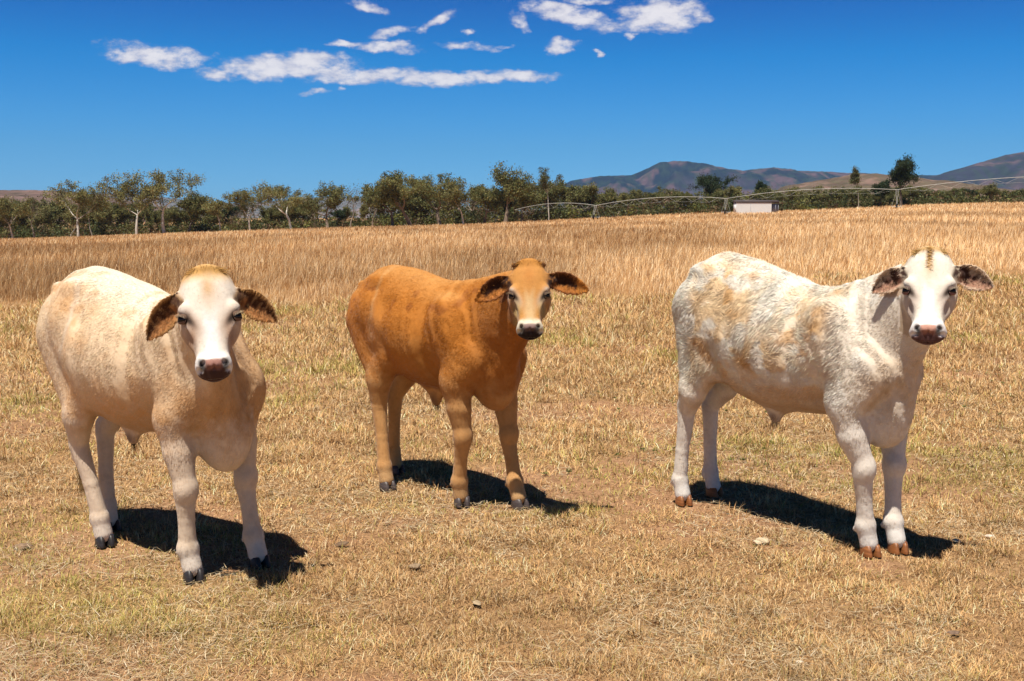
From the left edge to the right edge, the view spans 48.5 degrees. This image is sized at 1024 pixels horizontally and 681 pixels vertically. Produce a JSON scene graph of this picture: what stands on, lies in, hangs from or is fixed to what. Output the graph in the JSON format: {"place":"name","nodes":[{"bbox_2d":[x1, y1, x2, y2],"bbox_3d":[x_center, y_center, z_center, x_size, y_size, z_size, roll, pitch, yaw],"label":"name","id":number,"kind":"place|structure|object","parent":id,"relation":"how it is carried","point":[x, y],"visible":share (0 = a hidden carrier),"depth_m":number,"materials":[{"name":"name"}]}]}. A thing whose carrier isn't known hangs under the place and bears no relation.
{"place":"outdoors","nodes":[
{"label":"outdoors","id":0,"kind":"place"},
{"bbox_2d":[0,190,203,223],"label":"scrubby hill","id":1,"kind":"structure","parent":0,"point":[17,194],"depth_m":1194.22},
{"bbox_2d":[98,193,526,217],"bbox_3d":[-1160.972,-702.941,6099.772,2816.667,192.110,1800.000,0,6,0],"label":"distant hills","id":2,"kind":"structure","parent":0,"point":[357,207],"depth_m":5987.11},
{"bbox_2d":[0,203,1023,680],"bbox_3d":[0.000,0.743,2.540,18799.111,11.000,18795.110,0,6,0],"label":"ground","id":3,"kind":"structure","parent":0,"point":[36,527],"depth_m":5.59,"materials":[{"name":"beige plant"}]},
{"bbox_2d":[0,207,13,228],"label":"tree","id":4,"kind":"object","parent":3,"relation":"on","point":[6,224],"visible":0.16,"depth_m":307.12,"materials":[{"name":"green plant"}]},
{"bbox_2d":[0,200,15,227],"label":"tree","id":5,"kind":"object","parent":3,"relation":"on","point":[10,213],"visible":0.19,"depth_m":306.07,"materials":[{"name":"green plant"}]},
{"bbox_2d":[0,195,31,237],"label":"gum tree","id":6,"kind":"object","parent":3,"relation":"on","point":[23,210],"visible":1,"depth_m":288.33,"materials":[{"name":"green plant"}]},
{"bbox_2d":[11,543,32,548],"bbox_3d":[-2.328,0.972,5.387,0.083,0.021,0.082,5,8,41],"label":"dung pat","id":7,"kind":"object","parent":3,"relation":"on","point":[22,545],"visible":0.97,"depth_m":5.37,"materials":[{"name":"beige"}]},
{"bbox_2d":[11,196,37,226],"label":"tree","id":8,"kind":"object","parent":3,"relation":"on","point":[17,203],"visible":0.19,"depth_m":321.01,"materials":[{"name":"green plant"}]},
{"bbox_2d":[11,191,47,237],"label":"bushy tree","id":9,"kind":"object","parent":3,"relation":"on","point":[34,204],"visible":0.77,"depth_m":294.86,"materials":[{"name":"green plant"}]},
{"bbox_2d":[27,204,58,231],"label":"tree","id":10,"kind":"object","parent":3,"relation":"on","point":[45,217],"visible":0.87,"depth_m":314.80,"materials":[{"name":"green plant"}]},
{"bbox_2d":[26,197,63,224],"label":"tree","id":11,"kind":"object","parent":3,"relation":"on","point":[44,203],"visible":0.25,"depth_m":322.89,"materials":[{"name":"green plant"}]},
{"bbox_2d":[30,199,70,235],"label":"tree","id":12,"kind":"object","parent":3,"relation":"on","point":[52,212],"visible":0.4,"depth_m":324.02,"materials":[{"name":"green plant"}]},
{"bbox_2d":[56,202,90,230],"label":"tree","id":13,"kind":"object","parent":3,"relation":"on","point":[65,216],"visible":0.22,"depth_m":315.81,"materials":[{"name":"green plant"}]},
{"bbox_2d":[39,179,111,236],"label":"gum tree","id":14,"kind":"object","parent":3,"relation":"on","point":[80,197],"visible":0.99,"depth_m":285.13,"materials":[{"name":"green plant"}]},
{"bbox_2d":[65,204,91,236],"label":"tree","id":15,"kind":"object","parent":3,"relation":"on","point":[72,221],"visible":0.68,"depth_m":311.85,"materials":[{"name":"green plant"}]},
{"bbox_2d":[77,187,103,234],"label":"gum tree","id":16,"kind":"object","parent":3,"relation":"on","point":[90,208],"visible":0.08,"depth_m":294.51,"materials":[{"name":"green plant"}]},
{"bbox_2d":[88,204,117,230],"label":"tree","id":17,"kind":"object","parent":3,"relation":"on","point":[105,216],"visible":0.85,"depth_m":301.67,"materials":[{"name":"green plant"}]},
{"bbox_2d":[85,200,126,223],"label":"tree","id":18,"kind":"object","parent":3,"relation":"on","point":[96,213],"visible":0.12,"depth_m":327.05,"materials":[{"name":"green plant"}]},
{"bbox_2d":[109,202,135,227],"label":"tree","id":19,"kind":"object","parent":3,"relation":"on","point":[120,212],"visible":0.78,"depth_m":310.88,"materials":[{"name":"green plant"}]},
{"bbox_2d":[95,172,168,233],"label":"gum tree","id":20,"kind":"object","parent":3,"relation":"on","point":[121,194],"visible":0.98,"depth_m":284.20,"materials":[{"name":"green plant"}]},
{"bbox_2d":[126,201,161,223],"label":"tree","id":21,"kind":"object","parent":3,"relation":"on","point":[142,213],"visible":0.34,"depth_m":327.83,"materials":[{"name":"green plant"}]},
{"bbox_2d":[144,207,161,233],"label":"tree","id":22,"kind":"object","parent":3,"relation":"on","point":[151,217],"visible":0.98,"depth_m":301.70,"materials":[{"name":"green plant"}]},
{"bbox_2d":[35,261,277,583],"bbox_3d":[-1.650,0.305,5.132,1.749,1.396,0.696,5,8,37],"label":"calf","id":23,"kind":"object","parent":3,"relation":"on","point":[179,373],"visible":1,"depth_m":4.91},
{"bbox_2d":[123,167,210,233],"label":"gum tree","id":24,"kind":"object","parent":3,"relation":"on","point":[158,178],"visible":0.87,"depth_m":287.62,"materials":[{"name":"green plant"}]},
{"bbox_2d":[158,205,176,232],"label":"tree","id":25,"kind":"object","parent":3,"relation":"on","point":[166,221],"visible":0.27,"depth_m":329.13,"materials":[{"name":"green plant"}]},
{"bbox_2d":[164,207,189,231],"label":"tree","id":26,"kind":"object","parent":3,"relation":"on","point":[177,214],"visible":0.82,"depth_m":321.04,"materials":[{"name":"green plant"}]},
{"bbox_2d":[174,191,216,232],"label":"bushy tree","id":27,"kind":"object","parent":3,"relation":"on","point":[192,206],"visible":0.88,"depth_m":295.85,"materials":[{"name":"green plant"}]},
{"bbox_2d":[196,212,224,226],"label":"tree","id":28,"kind":"object","parent":3,"relation":"on","point":[211,218],"visible":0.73,"depth_m":320.06,"materials":[{"name":"green plant"}]},
{"bbox_2d":[199,195,234,231],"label":"gum tree","id":29,"kind":"object","parent":3,"relation":"on","point":[213,209],"visible":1,"depth_m":287.50,"materials":[{"name":"green plant"}]},
{"bbox_2d":[215,212,234,224],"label":"tree","id":30,"kind":"object","parent":3,"relation":"on","point":[226,219],"visible":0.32,"depth_m":328.62,"materials":[{"name":"green plant"}]},
{"bbox_2d":[220,205,247,217],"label":"tree","id":31,"kind":"object","parent":3,"relation":"on","point":[233,211],"visible":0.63,"depth_m":328.92,"materials":[{"name":"green plant"}]},
{"bbox_2d":[221,185,269,230],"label":"gum tree","id":32,"kind":"object","parent":3,"relation":"on","point":[245,199],"visible":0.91,"depth_m":289.61,"materials":[{"name":"green plant"}]},
{"bbox_2d":[258,205,282,222],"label":"tree","id":33,"kind":"object","parent":3,"relation":"on","point":[264,213],"visible":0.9,"depth_m":310.92,"materials":[{"name":"green plant"}]},
{"bbox_2d":[266,205,286,223],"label":"tree","id":34,"kind":"object","parent":3,"relation":"on","point":[281,217],"visible":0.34,"depth_m":315.20,"materials":[{"name":"green plant"}]},
{"bbox_2d":[253,180,309,229],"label":"gum tree","id":35,"kind":"object","parent":3,"relation":"on","point":[276,194],"visible":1,"depth_m":285.14,"materials":[{"name":"green plant"}]},
{"bbox_2d":[274,200,310,221],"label":"tree","id":36,"kind":"object","parent":3,"relation":"on","point":[298,211],"visible":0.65,"depth_m":313.47,"materials":[{"name":"green plant"}]},
{"bbox_2d":[296,200,323,220],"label":"tree","id":37,"kind":"object","parent":3,"relation":"on","point":[299,206],"visible":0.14,"depth_m":327.45,"materials":[{"name":"green plant"}]},
{"bbox_2d":[299,180,351,226],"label":"bushy tree","id":38,"kind":"object","parent":3,"relation":"on","point":[332,202],"visible":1,"depth_m":290.79,"materials":[{"name":"green plant"}]},
{"bbox_2d":[330,208,348,222],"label":"tree","id":39,"kind":"object","parent":3,"relation":"on","point":[340,215],"visible":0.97,"depth_m":306.76,"materials":[{"name":"green plant"}]},
{"bbox_2d":[335,541,348,545],"bbox_3d":[-0.814,0.968,5.430,0.080,0.016,0.050,-5,8,-37],"label":"dung lump","id":40,"kind":"object","parent":3,"relation":"on","point":[339,543],"visible":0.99,"depth_m":5.42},
{"bbox_2d":[338,205,358,220],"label":"tree","id":41,"kind":"object","parent":3,"relation":"on","point":[348,213],"visible":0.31,"depth_m":326.21,"materials":[{"name":"green plant"}]},
{"bbox_2d":[344,182,361,226],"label":"bushy tree","id":42,"kind":"object","parent":3,"relation":"on","point":[352,201],"visible":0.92,"depth_m":296.54,"materials":[{"name":"green plant"}]},
{"bbox_2d":[358,204,370,220],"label":"tree","id":43,"kind":"object","parent":3,"relation":"on","point":[364,212],"visible":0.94,"depth_m":309.93,"materials":[{"name":"green plant"}]},
{"bbox_2d":[345,181,388,218],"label":"tree","id":44,"kind":"object","parent":3,"relation":"on","point":[366,187],"visible":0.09,"depth_m":316.70,"materials":[{"name":"green plant"}]},
{"bbox_2d":[360,176,413,225],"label":"bushy tree","id":45,"kind":"object","parent":3,"relation":"on","point":[371,201],"visible":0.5,"depth_m":285.09,"materials":[{"name":"green plant"}]},
{"bbox_2d":[367,169,430,225],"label":"bushy tree","id":46,"kind":"object","parent":3,"relation":"on","point":[393,184],"visible":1,"depth_m":280.35,"materials":[{"name":"green plant"}]},
{"bbox_2d":[387,190,433,224],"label":"tree","id":47,"kind":"object","parent":3,"relation":"on","point":[416,206],"visible":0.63,"depth_m":305.11,"materials":[{"name":"green plant"}]},
{"bbox_2d":[409,563,420,567],"bbox_3d":[-0.430,1.002,5.064,0.057,0.013,0.051,-4,8,-35],"label":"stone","id":48,"kind":"object","parent":3,"relation":"on","point":[415,565],"visible":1,"depth_m":5.05,"materials":[{"name":"beige stone"}]},
{"bbox_2d":[404,174,433,224],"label":"tree","id":49,"kind":"object","parent":3,"relation":"on","point":[411,188],"visible":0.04,"depth_m":312.03,"materials":[{"name":"green plant"}]},
{"bbox_2d":[405,173,474,224],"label":"bushy tree","id":50,"kind":"object","parent":3,"relation":"on","point":[429,193],"visible":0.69,"depth_m":288.55,"materials":[{"name":"green plant"}]},
{"bbox_2d":[431,198,455,212],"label":"tree","id":51,"kind":"object","parent":3,"relation":"on","point":[437,203],"visible":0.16,"depth_m":324.74,"materials":[{"name":"green plant"}]},
{"bbox_2d":[435,178,470,224],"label":"gum tree","id":52,"kind":"object","parent":3,"relation":"on","point":[451,194],"visible":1,"depth_m":283.29,"materials":[{"name":"green plant"}]},
{"bbox_2d":[444,190,481,222],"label":"tree","id":53,"kind":"object","parent":3,"relation":"on","point":[472,210],"visible":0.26,"depth_m":302.40,"materials":[{"name":"green plant"}]},
{"bbox_2d":[346,256,588,509],"bbox_3d":[-0.333,0.193,6.276,0.506,1.372,1.781,-5,8,-40],"label":"calf","id":54,"kind":"object","parent":3,"relation":"on","point":[457,345],"visible":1,"depth_m":6.09},
{"bbox_2d":[467,184,490,209],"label":"tree","id":55,"kind":"object","parent":3,"relation":"on","point":[479,204],"visible":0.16,"depth_m":311.37,"materials":[{"name":"green plant"}]},
{"bbox_2d":[469,184,505,223],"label":"bushy tree","id":56,"kind":"object","parent":3,"relation":"on","point":[490,197],"visible":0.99,"depth_m":288.41,"materials":[{"name":"green plant"}]},
{"bbox_2d":[497,190,516,212],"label":"tree","id":57,"kind":"object","parent":3,"relation":"on","point":[510,204],"visible":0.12,"depth_m":310.43,"materials":[{"name":"green plant"}]},
{"bbox_2d":[0,201,1023,316],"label":"tall grass","id":58,"kind":"structure","parent":3,"relation":"on","point":[308,266],"depth_m":46.76,"materials":[{"name":"beige plant"}]},
{"bbox_2d":[0,188,1023,238],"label":"understorey","id":59,"kind":"object","parent":3,"relation":"on","point":[453,217],"visible":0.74,"depth_m":302.88,"materials":[{"name":"green plant"}]},
{"bbox_2d":[0,296,1023,680],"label":"loose straw","id":60,"kind":"object","parent":3,"relation":"on","point":[942,626],"visible":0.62,"depth_m":4.79,"materials":[{"name":"yellow plant"}]},
{"bbox_2d":[488,160,538,222],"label":"bushy tree","id":61,"kind":"object","parent":3,"relation":"on","point":[512,187],"visible":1,"depth_m":285.03,"materials":[{"name":"green plant"}]},
{"bbox_2d":[10,352,1023,473],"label":"weeds","id":62,"kind":"object","parent":3,"relation":"on","point":[617,453],"visible":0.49,"depth_m":7.91,"materials":[{"name":"beige plant"}]},
{"bbox_2d":[500,179,541,221],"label":"bushy tree","id":63,"kind":"object","parent":3,"relation":"on","point":[529,198],"visible":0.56,"depth_m":293.35,"materials":[{"name":"green plant"}]},
{"bbox_2d":[536,166,563,219],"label":"gum tree","id":64,"kind":"object","parent":3,"relation":"on","point":[544,179],"visible":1,"depth_m":284.78,"materials":[{"name":"green plant"}]},
{"bbox_2d":[534,180,581,219],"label":"tree","id":65,"kind":"object","parent":3,"relation":"on","point":[555,193],"visible":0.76,"depth_m":302.29,"materials":[{"name":"green plant"}]},
{"bbox_2d":[560,182,583,218],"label":"tree","id":66,"kind":"object","parent":3,"relation":"on","point":[575,187],"visible":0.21,"depth_m":332.47,"materials":[{"name":"green plant"}]},
{"bbox_2d":[564,185,606,215],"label":"tree","id":67,"kind":"object","parent":3,"relation":"on","point":[574,204],"visible":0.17,"depth_m":310.78,"materials":[{"name":"green plant"}]},
{"bbox_2d":[569,181,613,216],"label":"tree","id":68,"kind":"object","parent":3,"relation":"on","point":[590,196],"visible":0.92,"depth_m":304.67,"materials":[{"name":"green plant"}]},
{"bbox_2d":[597,187,617,213],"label":"tree","id":69,"kind":"object","parent":3,"relation":"on","point":[613,193],"visible":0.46,"depth_m":314.92,"materials":[{"name":"green plant"}]},
{"bbox_2d":[615,192,629,216],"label":"tree","id":70,"kind":"object","parent":3,"relation":"on","point":[623,197],"visible":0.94,"depth_m":310.75,"materials":[{"name":"green plant"}]},
{"bbox_2d":[617,192,634,210],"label":"tree","id":71,"kind":"object","parent":3,"relation":"on","point":[631,197],"visible":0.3,"depth_m":317.63,"materials":[{"name":"green plant"}]},
{"bbox_2d":[628,188,642,203],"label":"tree","id":72,"kind":"object","parent":3,"relation":"on","point":[635,193],"visible":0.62,"depth_m":339.75,"materials":[{"name":"green plant"}]},
{"bbox_2d":[636,189,664,215],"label":"tree","id":73,"kind":"object","parent":3,"relation":"on","point":[650,196],"visible":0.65,"depth_m":322.89,"materials":[{"name":"green plant"}]},
{"bbox_2d":[657,186,680,205],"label":"tree","id":74,"kind":"object","parent":3,"relation":"on","point":[667,191],"visible":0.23,"depth_m":343.66,"materials":[{"name":"green plant"}]},
{"bbox_2d":[670,191,695,204],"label":"tree","id":75,"kind":"object","parent":3,"relation":"on","point":[678,196],"visible":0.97,"depth_m":303.25,"materials":[{"name":"green plant"}]},
{"bbox_2d":[683,191,701,204],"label":"tree","id":76,"kind":"object","parent":3,"relation":"on","point":[692,196],"visible":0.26,"depth_m":315.07,"materials":[{"name":"green plant"}]},
{"bbox_2d":[688,172,739,199],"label":"dark tree","id":77,"kind":"object","parent":3,"relation":"on","point":[711,183],"visible":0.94,"depth_m":334.51,"materials":[{"name":"green plant"}]},
{"bbox_2d":[702,189,730,205],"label":"tree","id":78,"kind":"object","parent":3,"relation":"on","point":[719,196],"visible":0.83,"depth_m":310.42,"materials":[{"name":"green plant"}]},
{"bbox_2d":[716,187,729,197],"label":"tree","id":79,"kind":"object","parent":3,"relation":"on","point":[726,191],"visible":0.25,"depth_m":321.32,"materials":[{"name":"green plant"}]},
{"bbox_2d":[726,184,742,199],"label":"tree","id":80,"kind":"object","parent":3,"relation":"on","point":[736,189],"visible":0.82,"depth_m":332.11,"materials":[{"name":"green plant"}]},
{"bbox_2d":[733,200,778,212],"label":"farm shed","id":81,"kind":"structure","parent":3,"relation":"on","point":[748,206],"depth_m":260.27,"materials":[{"name":"white metal"}]},
{"bbox_2d":[743,185,772,199],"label":"tree","id":82,"kind":"object","parent":3,"relation":"on","point":[758,196],"visible":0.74,"depth_m":317.26,"materials":[{"name":"green plant"}]},
{"bbox_2d":[754,179,767,192],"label":"dark tree","id":83,"kind":"object","parent":3,"relation":"on","point":[759,185],"visible":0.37,"depth_m":341.35,"materials":[{"name":"green plant"}]},
{"bbox_2d":[754,537,768,543],"bbox_3d":[1.189,0.951,5.418,0.106,0.015,0.071,-4,8,-36],"label":"stone","id":84,"kind":"object","parent":3,"relation":"on","point":[759,541],"visible":0.99,"depth_m":5.40,"materials":[{"name":"beige stone"}]},
{"bbox_2d":[516,177,1020,218],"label":"pivot irrigator","id":85,"kind":"object","parent":3,"relation":"on","point":[726,210],"visible":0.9,"depth_m":241.91,"materials":[{"name":"metal"}]},
{"bbox_2d":[765,192,788,199],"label":"wood tree","id":86,"kind":"object","parent":3,"relation":"on","point":[778,196],"visible":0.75,"depth_m":315.97,"materials":[{"name":"green plant"}]},
{"bbox_2d":[782,186,805,201],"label":"wood tree","id":87,"kind":"object","parent":3,"relation":"on","point":[793,194],"visible":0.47,"depth_m":335.17,"materials":[{"name":"green plant"}]},
{"bbox_2d":[804,191,823,202],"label":"wood tree","id":88,"kind":"object","parent":3,"relation":"on","point":[817,196],"visible":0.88,"depth_m":318.24,"materials":[{"name":"green plant"}]},
{"bbox_2d":[801,185,829,200],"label":"wood tree","id":89,"kind":"object","parent":3,"relation":"on","point":[818,188],"visible":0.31,"depth_m":326.72,"materials":[{"name":"green plant"}]},
{"bbox_2d":[671,243,993,557],"bbox_3d":[1.453,0.225,5.613,0.551,1.451,1.819,-4,8,-35],"label":"calf","id":90,"kind":"object","parent":3,"relation":"on","point":[776,343],"visible":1,"depth_m":5.30},
{"bbox_2d":[823,187,841,199],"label":"wood tree","id":91,"kind":"object","parent":3,"relation":"on","point":[832,194],"visible":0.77,"depth_m":320.15,"materials":[{"name":"green plant"}]},
{"bbox_2d":[840,185,861,200],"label":"wood tree","id":92,"kind":"object","parent":3,"relation":"on","point":[851,190],"visible":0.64,"depth_m":322.08,"materials":[{"name":"green plant"}]},
{"bbox_2d":[849,165,861,206],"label":"gum tree","id":93,"kind":"object","parent":3,"relation":"on","point":[855,177],"visible":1,"depth_m":296.78,"materials":[{"name":"green plant"}]},
{"bbox_2d":[854,184,870,197],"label":"wood tree","id":94,"kind":"object","parent":3,"relation":"on","point":[863,190],"visible":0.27,"depth_m":337.68,"materials":[{"name":"green plant"}]},
{"bbox_2d":[867,192,878,206],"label":"wood tree","id":95,"kind":"object","parent":3,"relation":"on","point":[870,197],"visible":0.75,"depth_m":304.37,"materials":[{"name":"green plant"}]},
{"bbox_2d":[871,179,891,206],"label":"dark tree","id":96,"kind":"object","parent":3,"relation":"on","point":[883,187],"visible":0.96,"depth_m":295.88,"materials":[{"name":"green plant"}]},
{"bbox_2d":[886,153,920,205],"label":"dark tree","id":97,"kind":"object","parent":3,"relation":"on","point":[904,169],"visible":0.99,"depth_m":292.49,"materials":[{"name":"green plant"}]},
{"bbox_2d":[899,184,919,198],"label":"wood tree","id":98,"kind":"object","parent":3,"relation":"on","point":[910,193],"visible":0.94,"depth_m":317.32,"materials":[{"name":"green plant"}]},
{"bbox_2d":[913,187,925,197],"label":"wood tree","id":99,"kind":"object","parent":3,"relation":"on","point":[922,190],"visible":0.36,"depth_m":323.12,"materials":[{"name":"green plant"}]},
{"bbox_2d":[940,190,952,199],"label":"wood tree","id":100,"kind":"object","parent":3,"relation":"on","point":[949,193],"visible":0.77,"depth_m":304.82,"materials":[{"name":"green plant"}]},
{"bbox_2d":[949,187,968,195],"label":"wood tree","id":101,"kind":"object","parent":3,"relation":"on","point":[955,189],"visible":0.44,"depth_m":338.74,"materials":[{"name":"green plant"}]},
{"bbox_2d":[977,182,1000,201],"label":"wood tree","id":102,"kind":"object","parent":3,"relation":"on","point":[990,190],"visible":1,"depth_m":306.60,"materials":[{"name":"green plant"}]},
{"bbox_2d":[0,0,1023,212],"label":"sky","id":103,"kind":"structure","parent":0,"point":[237,94],"materials":[{"name":"blue"}]},
{"bbox_2d":[553,161,935,217],"bbox_3d":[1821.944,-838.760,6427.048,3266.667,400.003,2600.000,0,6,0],"label":"mountain range","id":104,"kind":"structure","parent":0,"point":[681,176],"depth_m":6366.27,"materials":[{"name":"stone"}]},
{"bbox_2d":[778,173,1015,206],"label":"scrub hill","id":105,"kind":"structure","parent":0,"point":[867,180],"depth_m":1376.28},
{"bbox_2d":[926,152,1023,189],"bbox_3d":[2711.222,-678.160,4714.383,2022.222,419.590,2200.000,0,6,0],"label":"mountain slope","id":106,"kind":"structure","parent":0,"point":[1004,168],"depth_m":4896.47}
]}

